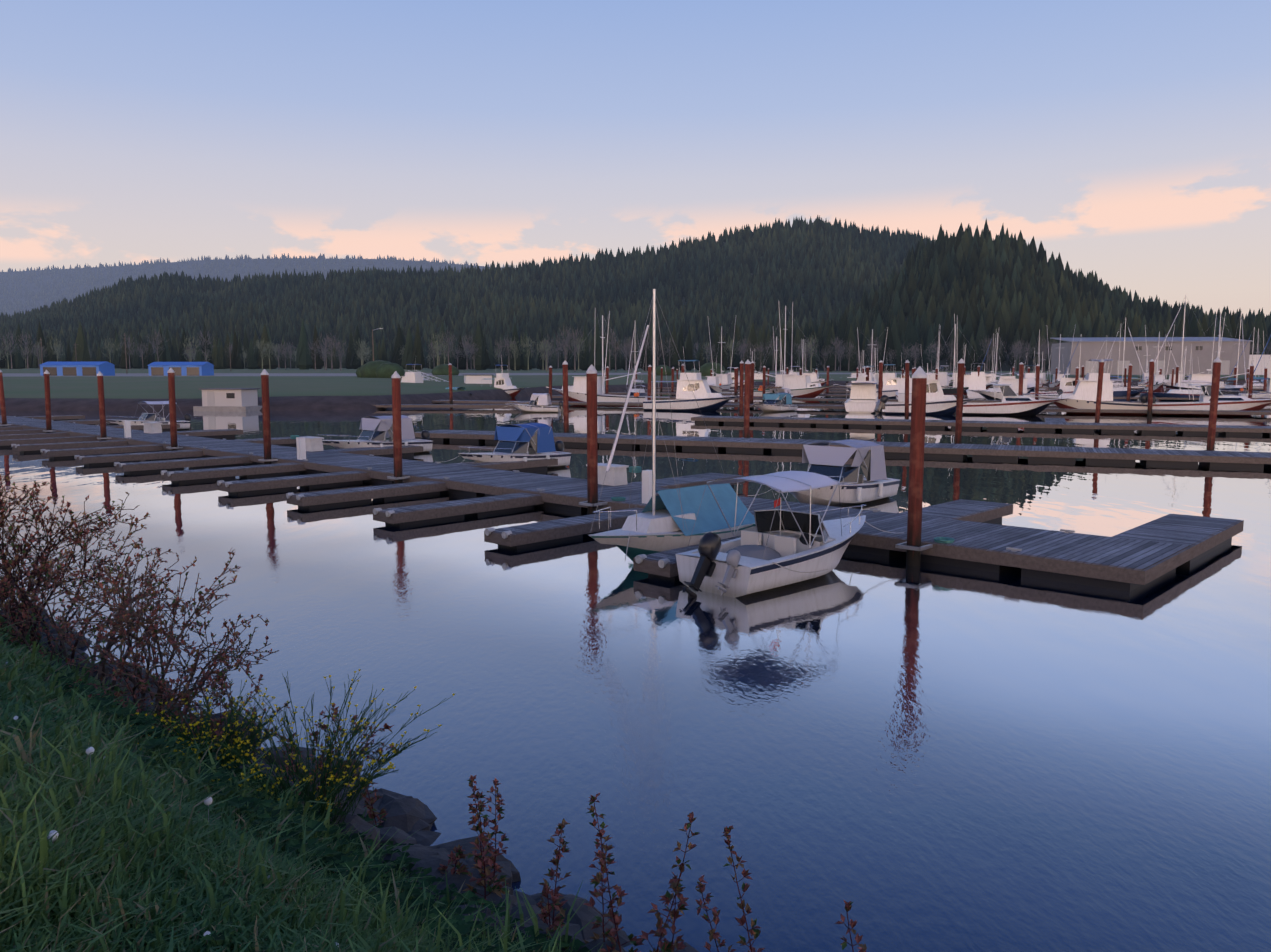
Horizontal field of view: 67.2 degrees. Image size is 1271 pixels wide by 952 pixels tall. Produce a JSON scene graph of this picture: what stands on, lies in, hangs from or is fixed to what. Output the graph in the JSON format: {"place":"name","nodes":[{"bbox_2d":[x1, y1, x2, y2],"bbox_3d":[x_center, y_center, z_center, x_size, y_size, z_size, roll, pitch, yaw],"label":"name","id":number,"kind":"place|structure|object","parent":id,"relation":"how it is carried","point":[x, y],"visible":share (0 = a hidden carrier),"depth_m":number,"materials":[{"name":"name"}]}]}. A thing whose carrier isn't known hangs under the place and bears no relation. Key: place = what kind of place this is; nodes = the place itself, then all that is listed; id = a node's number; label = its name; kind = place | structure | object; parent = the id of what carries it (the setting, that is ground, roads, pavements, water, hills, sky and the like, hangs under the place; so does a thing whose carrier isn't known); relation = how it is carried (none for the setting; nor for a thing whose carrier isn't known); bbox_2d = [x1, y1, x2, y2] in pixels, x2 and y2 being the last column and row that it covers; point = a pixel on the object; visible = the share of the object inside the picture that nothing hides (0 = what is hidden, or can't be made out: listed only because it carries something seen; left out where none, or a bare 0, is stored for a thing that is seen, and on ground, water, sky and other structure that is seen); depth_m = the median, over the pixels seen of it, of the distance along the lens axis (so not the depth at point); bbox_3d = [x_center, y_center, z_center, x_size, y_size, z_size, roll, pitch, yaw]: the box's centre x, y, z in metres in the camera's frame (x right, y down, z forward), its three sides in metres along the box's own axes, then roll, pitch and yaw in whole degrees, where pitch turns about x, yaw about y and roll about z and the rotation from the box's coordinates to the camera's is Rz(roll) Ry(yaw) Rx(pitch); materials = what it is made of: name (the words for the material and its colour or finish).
{"place":"outdoors","nodes":[
{"label":"outdoors","id":0,"kind":"place"},
{"bbox_2d":[0,258,495,314],"bbox_3d":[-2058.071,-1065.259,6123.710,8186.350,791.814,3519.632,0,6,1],"label":"distant hill","id":1,"kind":"structure","parent":0,"point":[262,264],"depth_m":6456.13,"materials":[{"name":"plant"}]},
{"bbox_2d":[0,253,510,316],"bbox_3d":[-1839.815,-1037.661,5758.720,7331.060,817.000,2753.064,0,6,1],"label":"hill trees","id":2,"kind":"object","parent":1,"relation":"on","point":[35,297],"visible":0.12,"depth_m":6436.55,"materials":[{"name":"green plant"}]},
{"bbox_2d":[137,232,901,356],"bbox_3d":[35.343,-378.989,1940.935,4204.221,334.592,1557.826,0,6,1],"label":"hill terrain","id":3,"kind":"structure","parent":0,"point":[683,300],"depth_m":1800.91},
{"bbox_2d":[0,215,935,365],"bbox_3d":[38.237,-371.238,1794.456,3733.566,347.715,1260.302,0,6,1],"label":"hill trees","id":4,"kind":"object","parent":3,"relation":"on","point":[497,302],"visible":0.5,"depth_m":1788.16,"materials":[{"name":"green plant"}]},
{"bbox_2d":[0,368,1263,410],"bbox_3d":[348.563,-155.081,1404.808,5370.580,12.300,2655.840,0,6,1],"label":"shore land","id":5,"kind":"structure","parent":0,"point":[299,389],"depth_m":140.88,"materials":[{"name":"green plant"}]},
{"bbox_2d":[40,362,114,375],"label":"blue shed","id":6,"kind":"structure","parent":5,"relation":"on","point":[77,368],"depth_m":230.16,"materials":[{"name":"blue"}]},
{"bbox_2d":[148,362,213,375],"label":"blue shed","id":7,"kind":"structure","parent":5,"relation":"on","point":[184,368],"depth_m":235.64,"materials":[{"name":"blue"}]},
{"bbox_2d":[0,326,816,371],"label":"bare trees","id":8,"kind":"object","parent":5,"relation":"on","point":[629,347],"visible":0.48,"depth_m":582.33,"materials":[{"name":"grey"}]},
{"bbox_2d":[0,331,819,371],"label":"bare trees","id":9,"kind":"object","parent":5,"relation":"on","point":[362,347],"visible":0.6,"depth_m":605.56,"materials":[{"name":"grey"}]},
{"bbox_2d":[0,316,870,371],"bbox_3d":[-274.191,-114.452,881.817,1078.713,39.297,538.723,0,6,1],"label":"tree line","id":10,"kind":"object","parent":5,"relation":"on","point":[304,360],"visible":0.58,"depth_m":685.46,"materials":[{"name":"green plant"}]},
{"bbox_2d":[356,360,725,377],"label":"bushes","id":11,"kind":"object","parent":5,"relation":"on","point":[379,369],"visible":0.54,"depth_m":204.91,"materials":[{"name":"plant"}]},
{"bbox_2d":[819,333,1270,371],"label":"bare trees","id":12,"kind":"object","parent":5,"relation":"on","point":[1043,349],"visible":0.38,"depth_m":557.58,"materials":[{"name":"grey"}]},
{"bbox_2d":[1050,337,1270,374],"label":"warehouse building","id":13,"kind":"structure","parent":5,"relation":"on","point":[1201,352],"depth_m":318.82,"materials":[{"name":"grey"}]},
{"bbox_2d":[1175,310,1270,354],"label":"trees","id":14,"kind":"object","parent":5,"relation":"on","point":[1192,330],"visible":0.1,"depth_m":536.86,"materials":[{"name":"green plant"}]},
{"bbox_2d":[0,384,1270,951],"bbox_3d":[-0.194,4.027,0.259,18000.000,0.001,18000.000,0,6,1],"label":"water","id":15,"kind":"structure","parent":0,"point":[902,756],"depth_m":12.43,"materials":[{"name":"liquid"}]},
{"bbox_2d":[0,432,70,439],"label":"dock finger","id":16,"kind":"object","parent":15,"relation":"on","point":[33,435],"visible":0.56,"depth_m":56.14},
{"bbox_2d":[0,436,98,447],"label":"dock finger","id":17,"kind":"object","parent":15,"relation":"on","point":[6,443],"visible":0.48,"depth_m":52.53},
{"bbox_2d":[43,370,55,432],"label":"dock piling","id":18,"kind":"object","parent":15,"relation":"in","point":[47,401],"visible":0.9,"depth_m":58.85,"materials":[{"name":"wood"}]},
{"bbox_2d":[12,440,129,452],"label":"dock finger","id":19,"kind":"object","parent":15,"relation":"on","point":[28,448],"visible":0.67,"depth_m":48.97},
{"bbox_2d":[41,444,164,458],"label":"dock finger","id":20,"kind":"object","parent":15,"relation":"on","point":[61,453],"visible":0.69,"depth_m":45.78},
{"bbox_2d":[97,371,111,440],"bbox_3d":[-29.220,-3.107,52.523,0.994,5.254,0.666,6,8,43],"label":"dock piling","id":21,"kind":"object","parent":15,"relation":"on","point":[103,437],"visible":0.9,"depth_m":52.35,"materials":[{"name":"red metal"}]},
{"bbox_2d":[75,449,205,465],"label":"dock finger","id":22,"kind":"object","parent":15,"relation":"on","point":[93,460],"visible":0.69,"depth_m":42.59},
{"bbox_2d":[106,401,192,429],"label":"motorboat","id":23,"kind":"object","parent":15,"relation":"on","point":[185,424],"visible":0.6,"depth_m":65.09,"materials":[{"name":"white"}]},
{"bbox_2d":[166,368,182,450],"bbox_3d":[-22.195,-2.482,45.993,0.993,5.427,0.665,6,8,43],"label":"dock piling","id":24,"kind":"object","parent":15,"relation":"in","point":[174,446],"visible":0.81,"depth_m":45.76,"materials":[{"name":"wood"}]},
{"bbox_2d":[115,455,251,473],"bbox_3d":[-18.746,-0.411,39.881,0.956,0.530,5.206,6,8,43],"label":"dock finger","id":25,"kind":"object","parent":15,"relation":"on","point":[174,465],"visible":0.62,"depth_m":39.41},
{"bbox_2d":[162,429,242,438],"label":"dock finger","id":26,"kind":"object","parent":15,"relation":"on","point":[224,433],"visible":0.56,"depth_m":57.98},
{"bbox_2d":[193,388,261,411],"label":"float house","id":27,"kind":"structure","parent":15,"relation":"on","point":[231,399],"depth_m":97.83,"materials":[{"name":"wood"}]},
{"bbox_2d":[161,462,306,482],"bbox_3d":[-15.274,-0.059,36.659,0.956,0.530,5.206,6,8,43],"label":"dock finger","id":28,"kind":"object","parent":15,"relation":"on","point":[199,475],"visible":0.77,"depth_m":36.17},
{"bbox_2d":[258,369,277,463],"bbox_3d":[-15.182,-1.731,39.492,0.992,5.343,0.666,6,8,43],"label":"dock piling","id":29,"kind":"object","parent":15,"relation":"in","point":[267,459],"visible":0.85,"depth_m":39.29,"materials":[{"name":"red metal"}]},
{"bbox_2d":[233,436,314,446],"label":"dock finger","id":30,"kind":"object","parent":15,"relation":"on","point":[285,441],"visible":0.23,"depth_m":50.96},
{"bbox_2d":[218,471,370,494],"bbox_3d":[-11.802,0.292,33.437,0.956,0.530,5.206,6,8,43],"label":"dock finger","id":31,"kind":"object","parent":15,"relation":"on","point":[238,487],"visible":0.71,"depth_m":32.88},
{"bbox_2d":[286,481,448,508],"bbox_3d":[-8.330,0.644,30.214,0.956,0.530,5.206,6,8,43],"label":"dock finger","id":32,"kind":"object","parent":15,"relation":"on","point":[318,499],"visible":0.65,"depth_m":29.66},
{"bbox_2d":[324,445,422,457],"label":"dock finger","id":33,"kind":"object","parent":15,"relation":"on","point":[407,451],"visible":0.4,"depth_m":44.73},
{"bbox_2d":[322,415,432,452],"bbox_3d":[-12.912,-1.842,46.621,2.802,2.187,6.775,6,9,44],"label":"motorboat","id":34,"kind":"object","parent":15,"relation":"on","point":[377,431],"visible":0.69,"depth_m":46.14,"materials":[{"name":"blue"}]},
{"bbox_2d":[387,371,409,483],"bbox_3d":[-8.164,-0.977,32.978,0.991,5.253,0.665,6,8,43],"label":"dock piling","id":35,"kind":"object","parent":15,"relation":"in","point":[398,477],"visible":0.83,"depth_m":32.76,"materials":[{"name":"red metal"}]},
{"bbox_2d":[374,404,513,406],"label":"dock","id":36,"kind":"object","parent":15,"relation":"on","point":[447,405],"visible":0.15,"depth_m":103.38,"materials":[{"name":"wood"}]},
{"bbox_2d":[373,493,543,525],"bbox_3d":[-4.858,0.995,26.992,0.956,0.530,5.206,6,8,43],"label":"dock finger","id":37,"kind":"object","parent":15,"relation":"on","point":[423,513],"visible":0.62,"depth_m":26.45},
{"bbox_2d":[451,458,557,471],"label":"dock finger","id":38,"kind":"object","parent":15,"relation":"on","point":[533,465],"visible":0.44,"depth_m":38.13},
{"bbox_2d":[444,423,570,468],"bbox_3d":[-5.270,-1.051,39.376,2.702,2.187,6.375,5,8,41],"label":"boat","id":39,"kind":"object","parent":15,"relation":"on","point":[513,442],"visible":0.88,"depth_m":39.05,"materials":[{"name":"blue"}]},
{"bbox_2d":[490,360,527,397],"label":"boat","id":40,"kind":"object","parent":15,"relation":"on","point":[502,381],"visible":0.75,"depth_m":148.59,"materials":[{"name":"white paint"}]},
{"bbox_2d":[505,393,562,411],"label":"motorboat","id":41,"kind":"object","parent":15,"relation":"on","point":[539,402],"visible":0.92,"depth_m":94.94,"materials":[{"name":"white"}]},
{"bbox_2d":[484,508,642,548],"bbox_3d":[-1.386,1.347,23.769,0.956,0.530,5.206,6,8,43],"label":"dock finger","id":42,"kind":"object","parent":15,"relation":"on","point":[539,533],"visible":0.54,"depth_m":22.83},
{"bbox_2d":[562,361,568,432],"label":"dock piling","id":43,"kind":"object","parent":15,"relation":"on","point":[565,399],"visible":0.67,"depth_m":56.16,"materials":[{"name":"red metal"}]},
{"bbox_2d":[579,365,611,514],"bbox_3d":[-1.149,-0.350,26.450,0.992,5.428,0.668,6,8,43],"label":"dock piling","id":44,"kind":"object","parent":15,"relation":"in","point":[591,503],"visible":0.81,"depth_m":26.20,"materials":[{"name":"wood"}]},
{"bbox_2d":[0,415,1193,591],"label":"dock walkway","id":45,"kind":"structure","parent":15,"relation":"on","point":[1121,564],"depth_m":22.48,"materials":[{"name":"wood"}]},
{"bbox_2d":[11,444,669,567],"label":"floats","id":46,"kind":"object","parent":45,"relation":"attached to","point":[662,563],"visible":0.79,"depth_m":24.88,"materials":[{"name":"plastic"}]},
{"bbox_2d":[142,422,628,485],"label":"dock boxes","id":47,"kind":"object","parent":45,"relation":"on","point":[616,474],"visible":0.83,"depth_m":30.41,"materials":[{"name":"plastic"}]},
{"bbox_2d":[124,421,651,503],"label":"dock pedestals","id":48,"kind":"object","parent":45,"relation":"on","point":[646,476],"visible":0.86,"depth_m":38.88,"materials":[{"name":"white plastic"}]},
{"bbox_2d":[546,311,651,401],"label":"fishing boat","id":49,"kind":"object","parent":15,"relation":"on","point":[577,391],"visible":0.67,"depth_m":116.78,"materials":[{"name":"white paint"}]},
{"bbox_2d":[588,289,755,560],"bbox_3d":[0.940,-0.878,20.671,2.163,6.175,5.615,5,8,41],"label":"sailboat","id":50,"kind":"object","parent":15,"relation":"on","point":[663,520],"visible":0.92,"depth_m":20.36,"materials":[{"name":"teal paint"}]},
{"bbox_2d":[627,473,744,489],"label":"dock finger","id":51,"kind":"object","parent":15,"relation":"on","point":[694,480],"visible":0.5,"depth_m":31.87},
{"bbox_2d":[633,535,740,579],"bbox_3d":[2.086,1.698,20.547,0.956,0.530,5.206,6,8,43],"label":"dock finger","id":52,"kind":"object","parent":15,"relation":"on","point":[649,565],"visible":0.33,"depth_m":18.77},
{"bbox_2d":[643,350,743,410],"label":"boat","id":53,"kind":"object","parent":15,"relation":"on","point":[706,399],"visible":0.92,"depth_m":98.37,"materials":[{"name":"white"}]},
{"bbox_2d":[708,319,735,389],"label":"sailboat","id":54,"kind":"object","parent":15,"relation":"on","point":[725,381],"visible":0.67,"depth_m":212.36,"materials":[{"name":"white paint"}]},
{"bbox_2d":[742,360,750,437],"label":"dock piling","id":55,"kind":"object","parent":15,"relation":"on","point":[747,398],"visible":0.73,"depth_m":51.94,"materials":[{"name":"wood"}]},
{"bbox_2d":[753,393,797,411],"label":"boat","id":56,"kind":"object","parent":15,"relation":"on","point":[771,403],"visible":0.94,"depth_m":96.85,"materials":[{"name":"white"}]},
{"bbox_2d":[675,471,894,598],"bbox_3d":[3.248,1.070,18.982,6.484,2.260,2.652,-6,9,-45],"label":"motorboat","id":57,"kind":"object","parent":15,"relation":"on","point":[780,547],"visible":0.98,"depth_m":18.15,"materials":[{"name":"white"}]},
{"bbox_2d":[753,303,837,397],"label":"sailboat","id":58,"kind":"object","parent":15,"relation":"on","point":[801,386],"visible":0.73,"depth_m":146.36,"materials":[{"name":"white paint"}]},
{"bbox_2d":[748,440,899,506],"bbox_3d":[5.770,0.055,29.314,2.802,2.204,6.641,6,8,42],"label":"motorboat","id":59,"kind":"object","parent":15,"relation":"on","point":[854,485],"visible":0.71,"depth_m":28.89,"materials":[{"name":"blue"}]},
{"bbox_2d":[414,430,1270,467],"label":"dock walkway","id":60,"kind":"structure","parent":15,"relation":"on","point":[1145,456],"depth_m":45.33,"materials":[{"name":"wood"}]},
{"bbox_2d":[431,400,1270,414],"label":"marina dock","id":61,"kind":"object","parent":15,"relation":"on","point":[1236,412],"visible":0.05,"depth_m":93.41,"materials":[{"name":"wood"}]},
{"bbox_2d":[844,347,879,412],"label":"cabin cruiser","id":62,"kind":"object","parent":15,"relation":"on","point":[863,398],"visible":0.9,"depth_m":96.64,"materials":[{"name":"white"}]},
{"bbox_2d":[876,364,898,397],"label":"cabin cruiser","id":63,"kind":"object","parent":15,"relation":"on","point":[890,385],"visible":0.4,"depth_m":146.41,"materials":[{"name":"white"}]},
{"bbox_2d":[552,395,1270,405],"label":"marina dock","id":64,"kind":"object","parent":15,"relation":"on","point":[832,399],"visible":0.29,"depth_m":127.06,"materials":[{"name":"wood"}]},
{"bbox_2d":[895,366,943,565],"bbox_3d":[5.870,0.401,19.949,0.990,5.340,0.665,6,8,43],"label":"dock piling","id":65,"kind":"object","parent":15,"relation":"in","point":[913,546],"visible":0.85,"depth_m":19.74,"materials":[{"name":"brown metal"}]},
{"bbox_2d":[874,352,984,414],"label":"cabin cruiser","id":66,"kind":"object","parent":15,"relation":"on","point":[938,402],"visible":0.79,"depth_m":89.95,"materials":[{"name":"white"}]},
{"bbox_2d":[604,392,1270,399],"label":"marina dock","id":67,"kind":"object","parent":15,"relation":"on","point":[1163,398],"depth_m":150.29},
{"bbox_2d":[898,499,1012,523],"bbox_3d":[8.421,1.157,25.140,1.506,0.610,3.806,6,8,43],"label":"dock finger","id":68,"kind":"object","parent":15,"relation":"on","point":[979,511],"visible":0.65,"depth_m":25.10},
{"bbox_2d":[952,358,964,443],"bbox_3d":[16.186,-2.920,47.858,1.011,5.891,0.685,3,7,23],"label":"dock piling","id":69,"kind":"object","parent":15,"relation":"on","point":[959,401],"visible":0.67,"depth_m":47.72,"materials":[{"name":"brown metal"}]},
{"bbox_2d":[929,314,997,394],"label":"sailboat","id":70,"kind":"object","parent":15,"relation":"on","point":[950,391],"visible":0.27,"depth_m":166.08,"materials":[{"name":"black"}]},
{"bbox_2d":[966,363,986,398],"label":"cabin cruiser","id":71,"kind":"object","parent":15,"relation":"on","point":[976,382],"visible":0.77,"depth_m":145.09,"materials":[{"name":"white paint"}]},
{"bbox_2d":[691,416,1270,435],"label":"dock walkway","id":72,"kind":"structure","parent":15,"relation":"on","point":[1106,427],"depth_m":66.82,"materials":[{"name":"wood"}]},
{"bbox_2d":[954,363,1068,415],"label":"motorboat","id":73,"kind":"object","parent":15,"relation":"on","point":[1013,403],"visible":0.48,"depth_m":88.45,"materials":[{"name":"white"}]},
{"bbox_2d":[964,356,1062,399],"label":"cabin cruiser","id":74,"kind":"object","parent":15,"relation":"on","point":[988,394],"visible":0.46,"depth_m":125.54,"materials":[{"name":"white"}]},
{"bbox_2d":[1030,354,1114,394],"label":"cabin cruiser","id":75,"kind":"object","parent":15,"relation":"on","point":[1067,385],"visible":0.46,"depth_m":138.44,"materials":[{"name":"white"}]},
{"bbox_2d":[1034,345,1157,413],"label":"cabin cruiser","id":76,"kind":"object","parent":15,"relation":"on","point":[1083,395],"visible":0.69,"depth_m":91.77,"materials":[{"name":"beige"}]},
{"bbox_2d":[1095,359,1103,422],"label":"dock piling","id":77,"kind":"object","parent":15,"relation":"on","point":[1099,390],"visible":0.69,"depth_m":66.98,"materials":[{"name":"wood"}]},
{"bbox_2d":[1104,319,1147,396],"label":"sloop","id":78,"kind":"object","parent":15,"relation":"on","point":[1120,391],"visible":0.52,"depth_m":152.06,"materials":[{"name":"blue"}]},
{"bbox_2d":[1147,359,1154,415],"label":"marina piling","id":79,"kind":"object","parent":15,"relation":"on","point":[1150,386],"visible":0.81,"depth_m":88.19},
{"bbox_2d":[1144,325,1174,392],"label":"sailboat","id":80,"kind":"object","parent":15,"relation":"on","point":[1158,381],"visible":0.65,"depth_m":178.50,"materials":[{"name":"red paint"}]},
{"bbox_2d":[1112,514,1243,563],"bbox_3d":[12.527,1.499,22.010,1.606,0.610,4.806,6,8,43],"label":"dock","id":81,"kind":"object","parent":15,"relation":"on","point":[1203,536],"visible":0.67,"depth_m":21.63,"materials":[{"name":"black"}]},
{"bbox_2d":[1137,294,1234,400],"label":"sloop","id":82,"kind":"object","parent":15,"relation":"on","point":[1176,393],"visible":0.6,"depth_m":132.84,"materials":[{"name":"blue"}]},
{"bbox_2d":[1139,362,1270,414],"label":"motorboat","id":83,"kind":"object","parent":15,"relation":"on","point":[1230,402],"visible":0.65,"depth_m":89.28,"materials":[{"name":"white paint"}]},
{"bbox_2d":[1160,312,1259,395],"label":"sailboat","id":84,"kind":"object","parent":15,"relation":"on","point":[1206,377],"visible":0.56,"depth_m":146.79,"materials":[{"name":"white"}]},
{"bbox_2d":[1202,357,1221,450],"bbox_3d":[26.335,-2.458,43.634,1.012,5.892,0.686,3,7,23],"label":"dock piling","id":85,"kind":"object","parent":15,"relation":"on","point":[1217,361],"visible":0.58,"depth_m":43.50,"materials":[{"name":"brown metal"}]},
{"bbox_2d":[0,0,1270,318],"label":"sky","id":86,"kind":"structure","parent":0,"point":[1131,139],"materials":[{"name":"blue"}]},
{"bbox_2d":[731,273,1047,370],"bbox_3d":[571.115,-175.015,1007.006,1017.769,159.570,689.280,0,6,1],"label":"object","id":87,"kind":"structure","parent":0,"point":[943,365],"depth_m":703.67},
{"bbox_2d":[709,218,1270,370],"bbox_3d":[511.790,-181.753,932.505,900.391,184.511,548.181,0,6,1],"label":"hill trees","id":88,"kind":"object","parent":87,"relation":"on","point":[1011,289],"visible":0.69,"depth_m":838.62,"materials":[{"name":"green plant"}]},
{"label":"bank ground","id":89,"kind":"structure","parent":0,"visible":0},
{"bbox_2d":[0,475,138,636],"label":"shrub","id":90,"kind":"object","parent":89,"relation":"on","point":[31,537],"visible":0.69,"depth_m":13.06,"materials":[{"name":"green plant"}]},
{"bbox_2d":[0,499,161,658],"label":"shrub","id":91,"kind":"object","parent":89,"relation":"on","point":[26,603],"visible":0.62,"depth_m":11.62,"materials":[{"name":"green plant"}]},
{"bbox_2d":[0,537,209,689],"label":"twiggy shrub","id":92,"kind":"object","parent":89,"relation":"on","point":[112,640],"visible":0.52,"depth_m":10.59,"materials":[{"name":"brown plant"}]},
{"bbox_2d":[43,512,278,738],"bbox_3d":[-4.659,1.535,9.484,2.146,2.350,2.994,-2,7,-18],"label":"twiggy shrub","id":93,"kind":"object","parent":89,"relation":"on","point":[125,615],"visible":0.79,"depth_m":9.43,"materials":[{"name":"brown plant"}]},
{"bbox_2d":[113,654,290,758],"bbox_3d":[-3.761,2.189,8.563,1.144,1.375,1.836,2,6,14],"label":"twiggy shrub","id":94,"kind":"object","parent":89,"relation":"on","point":[224,685],"visible":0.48,"depth_m":8.30,"materials":[{"name":"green plant"}]},
{"bbox_2d":[133,679,288,772],"bbox_3d":[-3.344,2.092,7.399,1.130,0.787,1.324,0,6,1],"label":"flowering shrub","id":95,"kind":"object","parent":89,"relation":"on","point":[235,741],"visible":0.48,"depth_m":7.58,"materials":[{"name":"green plant"}]},
{"bbox_2d":[8,649,591,951],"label":"broadleaf ground cover","id":96,"kind":"object","parent":89,"relation":"on","point":[329,855],"visible":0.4,"depth_m":5.89,"materials":[{"name":"green plant"}]},
{"bbox_2d":[0,614,602,951],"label":"bank grass","id":97,"kind":"structure","parent":89,"relation":"on","point":[98,816],"depth_m":4.26,"materials":[{"name":"plant"}]},
{"bbox_2d":[185,669,454,824],"bbox_3d":[-2.262,2.091,6.877,1.836,1.192,1.784,0,6,1],"label":"shrub","id":98,"kind":"object","parent":89,"relation":"on","point":[332,782],"visible":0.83,"depth_m":6.94,"materials":[{"name":"green plant"}]},
{"bbox_2d":[261,703,398,798],"bbox_3d":[-2.602,2.385,7.985,1.109,1.132,1.156,-4,8,-34],"label":"twiggy shrub","id":99,"kind":"object","parent":89,"relation":"on","point":[385,726],"visible":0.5,"depth_m":7.95,"materials":[{"name":"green plant"}]},
{"bbox_2d":[0,589,698,951],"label":"riprap rocks","id":100,"kind":"object","parent":89,"relation":"on","point":[404,817],"visible":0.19,"depth_m":7.22,"materials":[{"name":"stone"}]},
{"bbox_2d":[211,670,866,951],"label":"weeds","id":101,"kind":"object","parent":100,"relation":"on","point":[480,859],"visible":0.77,"depth_m":5.92,"materials":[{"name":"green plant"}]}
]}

